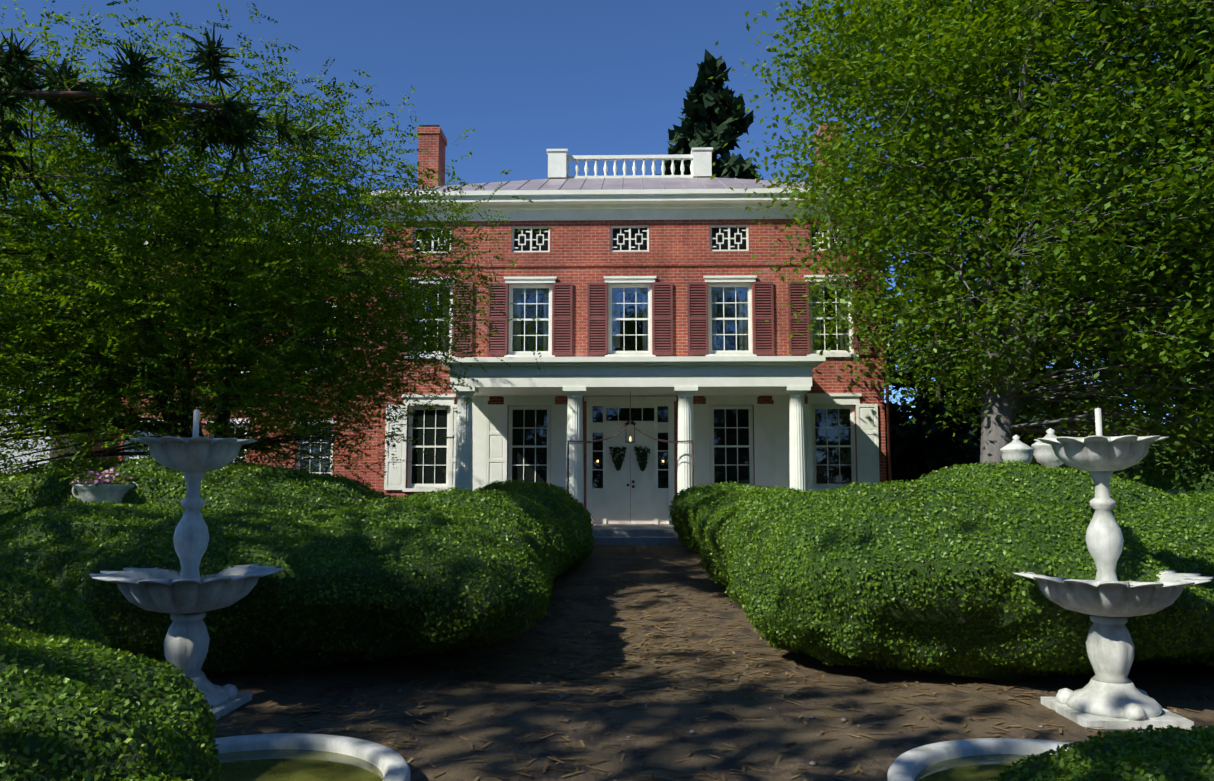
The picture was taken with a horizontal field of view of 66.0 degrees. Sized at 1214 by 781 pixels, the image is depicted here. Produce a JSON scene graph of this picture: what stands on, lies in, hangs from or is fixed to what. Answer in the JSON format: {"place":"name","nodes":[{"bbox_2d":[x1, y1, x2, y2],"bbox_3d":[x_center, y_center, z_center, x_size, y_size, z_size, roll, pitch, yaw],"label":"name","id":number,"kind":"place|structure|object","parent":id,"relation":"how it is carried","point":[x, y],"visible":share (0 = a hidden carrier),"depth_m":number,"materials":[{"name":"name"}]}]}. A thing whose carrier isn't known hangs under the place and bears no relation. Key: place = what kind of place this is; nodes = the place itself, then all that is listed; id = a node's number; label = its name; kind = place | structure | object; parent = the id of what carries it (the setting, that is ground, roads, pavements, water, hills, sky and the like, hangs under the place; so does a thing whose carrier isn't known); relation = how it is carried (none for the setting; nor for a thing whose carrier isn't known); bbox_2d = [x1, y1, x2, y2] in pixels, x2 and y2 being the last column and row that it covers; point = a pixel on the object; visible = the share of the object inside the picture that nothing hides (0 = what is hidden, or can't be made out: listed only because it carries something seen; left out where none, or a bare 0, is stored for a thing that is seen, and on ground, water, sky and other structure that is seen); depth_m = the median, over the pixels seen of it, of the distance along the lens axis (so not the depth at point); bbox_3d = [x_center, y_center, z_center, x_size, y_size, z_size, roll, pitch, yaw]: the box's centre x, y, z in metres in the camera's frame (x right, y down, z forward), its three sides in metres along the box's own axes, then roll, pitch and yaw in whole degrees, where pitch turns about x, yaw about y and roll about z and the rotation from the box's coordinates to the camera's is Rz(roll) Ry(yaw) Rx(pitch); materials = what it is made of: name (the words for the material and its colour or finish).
{"place":"outdoors","nodes":[
{"label":"outdoors","id":0,"kind":"place"},
{"bbox_2d":[0,25,327,225],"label":"pine","id":1,"kind":"object","parent":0,"point":[133,72],"depth_m":11.38,"materials":[{"name":"green plant"}]},
{"bbox_2d":[0,0,1208,425],"label":"sky","id":2,"kind":"structure","parent":0,"point":[531,77],"materials":[{"name":"blue"}]},
{"bbox_2d":[204,520,1213,780],"bbox_3d":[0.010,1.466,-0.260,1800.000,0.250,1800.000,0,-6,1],"label":"ground","id":3,"kind":"structure","parent":0,"point":[678,722],"depth_m":6.80,"materials":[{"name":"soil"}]},
{"bbox_2d":[0,334,88,473],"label":"neighbour clapboard walls","id":4,"kind":"structure","parent":3,"relation":"on","point":[15,453],"depth_m":23.73,"materials":[{"name":"white wood"}]},
{"bbox_2d":[69,464,151,503],"bbox_3d":[-5.789,1.754,10.799,1.000,1.810,1.042,0,-6,1],"label":"urn planter","id":5,"kind":"object","parent":3,"relation":"on","point":[101,493],"depth_m":10.67,"materials":[{"name":"white stone"}]},
{"bbox_2d":[64,170,304,240],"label":"tree","id":6,"kind":"object","parent":3,"relation":"on","point":[220,206],"depth_m":49.31,"materials":[{"name":"green plant"}]},
{"bbox_2d":[89,409,283,720],"bbox_3d":[-2.973,1.193,6.673,1.270,2.122,1.270,0,-6,1],"label":"fountain","id":7,"kind":"object","parent":3,"relation":"on","point":[188,598],"visible":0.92,"depth_m":6.53,"materials":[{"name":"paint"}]},
{"bbox_2d":[89,250,382,490],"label":"wing brick walls","id":8,"kind":"structure","parent":3,"relation":"on","point":[370,477],"depth_m":24.54,"materials":[{"name":"red brick"}]},
{"bbox_2d":[128,316,330,474],"bbox_3d":[-9.987,0.242,24.858,5.490,4.790,0.001,0,-6,1],"label":"wing glass","id":9,"kind":"object","parent":8,"relation":"in","point":[314,450],"depth_m":24.67,"materials":[{"name":"glass"}]},
{"bbox_2d":[98,237,382,475],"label":"wing trim","id":10,"kind":"structure","parent":8,"relation":"attached to","point":[137,457],"depth_m":24.70,"materials":[{"name":"white paint"}]},
{"bbox_2d":[0,0,553,495],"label":"locust tree","id":11,"kind":"object","parent":3,"relation":"on","point":[248,296],"depth_m":12.90,"materials":[{"name":"green plant"}]},
{"bbox_2d":[0,457,594,674],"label":"hedge","id":12,"kind":"object","parent":3,"relation":"on","point":[544,582],"depth_m":7.59,"materials":[{"name":"green plant"}]},
{"bbox_2d":[211,733,409,780],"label":"basin","id":13,"kind":"object","parent":3,"relation":"on","point":[291,757],"visible":0.77,"depth_m":5.19,"materials":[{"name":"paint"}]},
{"bbox_2d":[0,558,1213,780],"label":"bush","id":14,"kind":"object","parent":3,"relation":"on","point":[34,642],"depth_m":3.37,"materials":[{"name":"green plant"}]},
{"bbox_2d":[437,356,825,505],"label":"portico","id":15,"kind":"structure","parent":3,"relation":"on","point":[785,382],"depth_m":20.76,"materials":[{"name":"white paint"}]},
{"bbox_2d":[625,398,635,442],"bbox_3d":[0.538,0.599,21.567,0.300,1.200,0.300,0,-6,1],"label":"porch lantern","id":16,"kind":"object","parent":15,"relation":"hanging from","point":[632,423],"visible":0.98,"depth_m":21.52,"materials":[{"name":"black metal"}]},
{"bbox_2d":[567,420,693,490],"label":"iron arch","id":17,"kind":"structure","parent":15,"relation":"on","point":[661,440],"depth_m":20.41,"materials":[{"name":"metal"}]},
{"bbox_2d":[220,549,1043,765],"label":"path pebbles","id":18,"kind":"object","parent":3,"relation":"on","point":[814,763],"visible":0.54,"depth_m":6.27,"materials":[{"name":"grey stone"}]},
{"bbox_2d":[377,121,886,519],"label":"brick house walls","id":19,"kind":"structure","parent":3,"relation":"on","point":[580,255],"depth_m":23.25,"materials":[{"name":"red brick"}]},
{"bbox_2d":[376,177,880,190],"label":"roof","id":20,"kind":"structure","parent":19,"relation":"on","point":[586,183],"depth_m":24.40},
{"bbox_2d":[546,147,712,178],"bbox_3d":[0.692,-6.258,28.605,4.720,0.820,4.300,0,-6,1],"label":"roof balustrade","id":21,"kind":"object","parent":20,"relation":"on","point":[699,158],"visible":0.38,"depth_m":26.67,"materials":[{"name":"white paint"}]},
{"bbox_2d":[584,396,675,523],"bbox_3d":[0.572,1.703,22.867,2.260,3.110,0.260,0,-6,1],"label":"front door","id":22,"kind":"structure","parent":19,"relation":"attached to","point":[609,502],"depth_m":22.87,"materials":[{"name":"white paint"}]},
{"bbox_2d":[609,446,626,470],"bbox_3d":[0.268,1.669,22.870,0.448,0.631,0.156,0,-6,1],"label":"door wreath","id":23,"kind":"object","parent":22,"relation":"attached to","point":[618,464],"depth_m":22.86,"materials":[{"name":"green plant"}]},
{"bbox_2d":[592,406,667,487],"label":"door windows","id":24,"kind":"structure","parent":22,"relation":"attached to","point":[612,415],"depth_m":23.01,"materials":[{"name":"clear glass"}]},
{"bbox_2d":[635,446,650,470],"bbox_3d":[0.858,1.663,22.861,0.430,0.642,0.152,0,-6,1],"label":"door wreath","id":25,"kind":"object","parent":22,"relation":"attached to","point":[643,459],"depth_m":22.85,"materials":[{"name":"green plant"}]},
{"bbox_2d":[360,188,900,491],"bbox_3d":[0.692,-0.739,28.073,13.360,7.390,10.960,0,-6,1],"label":"window trim","id":26,"kind":"structure","parent":19,"relation":"attached to","point":[656,204],"depth_m":23.02,"materials":[{"name":"white paint"}]},
{"bbox_2d":[413,287,848,350],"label":"window curtains","id":27,"kind":"object","parent":19,"relation":"attached to","point":[518,295],"depth_m":23.44,"materials":[{"name":"fabric"}]},
{"bbox_2d":[412,227,851,483],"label":"windows","id":28,"kind":"structure","parent":19,"relation":"attached to","point":[628,329],"depth_m":23.11,"materials":[{"name":"glass"}]},
{"bbox_2d":[389,281,875,355],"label":"shutters","id":29,"kind":"object","parent":19,"relation":"attached to","point":[662,313],"visible":0.73,"depth_m":23.09,"materials":[{"name":"red wood"}]},
{"bbox_2d":[882,214,891,482],"bbox_3d":[6.893,-0.531,22.694,0.079,8.124,0.340,3,-6,-30],"label":"down pipe","id":30,"kind":"object","parent":19,"relation":"attached to","point":[888,433],"visible":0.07,"depth_m":22.66,"materials":[{"name":"orange metal"}]},
{"bbox_2d":[592,524,682,544],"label":"steps","id":31,"kind":"structure","parent":3,"relation":"on","point":[633,534],"depth_m":20.21,"materials":[{"name":"grey stone"}]},
{"bbox_2d":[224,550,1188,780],"bbox_3d":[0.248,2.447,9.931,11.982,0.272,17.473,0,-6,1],"label":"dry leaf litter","id":32,"kind":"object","parent":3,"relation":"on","point":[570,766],"visible":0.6,"depth_m":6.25,"materials":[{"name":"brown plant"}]},
{"bbox_2d":[655,49,763,179],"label":"conifer tree","id":33,"kind":"object","parent":3,"relation":"on","point":[705,100],"depth_m":47.32,"materials":[{"name":"green plant"}]},
{"bbox_2d":[882,254,940,482],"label":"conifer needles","id":34,"kind":"object","parent":3,"relation":"on","point":[914,464],"visible":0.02,"depth_m":32.66,"materials":[{"name":"green plant"}]},
{"bbox_2d":[885,265,980,476],"bbox_3d":[11.605,-0.802,32.729,5.334,11.312,5.589,0,-6,1],"label":"conifer wood","id":35,"kind":"object","parent":3,"relation":"on","point":[938,439],"visible":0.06,"depth_m":32.58,"materials":[{"name":"brown wood"}]},
{"bbox_2d":[669,459,1213,681],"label":"hedge","id":36,"kind":"object","parent":3,"relation":"on","point":[746,490],"depth_m":7.34,"materials":[{"name":"green plant"}]},
{"bbox_2d":[884,216,1017,480],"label":"conifer needles","id":37,"kind":"object","parent":3,"relation":"on","point":[944,451],"visible":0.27,"depth_m":32.09,"materials":[{"name":"green plant"}]},
{"bbox_2d":[708,0,1213,493],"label":"beech tree","id":38,"kind":"object","parent":3,"relation":"on","point":[918,55],"depth_m":17.44,"materials":[{"name":"green plant"}]},
{"bbox_2d":[887,738,1072,780],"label":"basin","id":39,"kind":"object","parent":3,"relation":"on","point":[982,759],"visible":0.62,"depth_m":5.19,"materials":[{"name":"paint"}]},
{"bbox_2d":[965,239,1046,457],"bbox_3d":[15.276,-1.459,35.894,6.038,13.397,6.546,0,-6,1],"label":"conifer wood","id":40,"kind":"object","parent":3,"relation":"on","point":[981,415],"depth_m":35.64,"materials":[{"name":"brown wood"}]},
{"bbox_2d":[1000,435,1033,463],"bbox_3d":[5.840,1.700,13.242,0.540,2.152,0.540,0,-6,1],"label":"garden urn","id":41,"kind":"object","parent":3,"relation":"on","point":[1016,449],"visible":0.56,"depth_m":13.17,"materials":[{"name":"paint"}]},
{"bbox_2d":[948,211,1086,469],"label":"conifer needles","id":42,"kind":"object","parent":3,"relation":"on","point":[976,412],"visible":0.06,"depth_m":35.46,"materials":[{"name":"green plant"}]},
{"bbox_2d":[1031,428,1063,468],"bbox_3d":[6.657,1.686,13.926,0.550,2.258,0.550,0,-6,1],"label":"garden urn","id":43,"kind":"object","parent":3,"relation":"on","point":[1044,454],"visible":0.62,"depth_m":13.87,"materials":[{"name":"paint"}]},
{"bbox_2d":[885,396,1213,494],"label":"shrubbery","id":44,"kind":"object","parent":3,"relation":"on","point":[1183,482],"depth_m":37.75,"materials":[{"name":"green plant"}]},
{"bbox_2d":[910,234,1211,434],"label":"tree leaves","id":45,"kind":"object","parent":3,"relation":"on","point":[1091,366],"depth_m":39.90,"materials":[{"name":"green plant"}]},
{"bbox_2d":[884,270,1102,420],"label":"tree leaves","id":46,"kind":"object","parent":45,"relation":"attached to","point":[902,399],"depth_m":52.05,"materials":[{"name":"green plant"}]},
{"bbox_2d":[1013,408,1212,729],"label":"fountain","id":47,"kind":"object","parent":3,"relation":"on","point":[1109,695],"visible":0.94,"depth_m":6.33,"materials":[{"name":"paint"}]},
{"bbox_2d":[1021,0,1213,489],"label":"tree","id":48,"kind":"object","parent":3,"relation":"on","point":[1206,467],"depth_m":22.92,"materials":[{"name":"green plant"}]},
{"bbox_2d":[1070,252,1201,424],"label":"tree","id":49,"kind":"object","parent":3,"relation":"on","point":[1119,373],"depth_m":44.00,"materials":[{"name":"green plant"}]},
{"bbox_2d":[1162,490,1213,494],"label":"picket fence","id":50,"kind":"object","parent":3,"relation":"on","point":[1173,491],"visible":0.15,"depth_m":26.33,"materials":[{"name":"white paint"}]}
]}

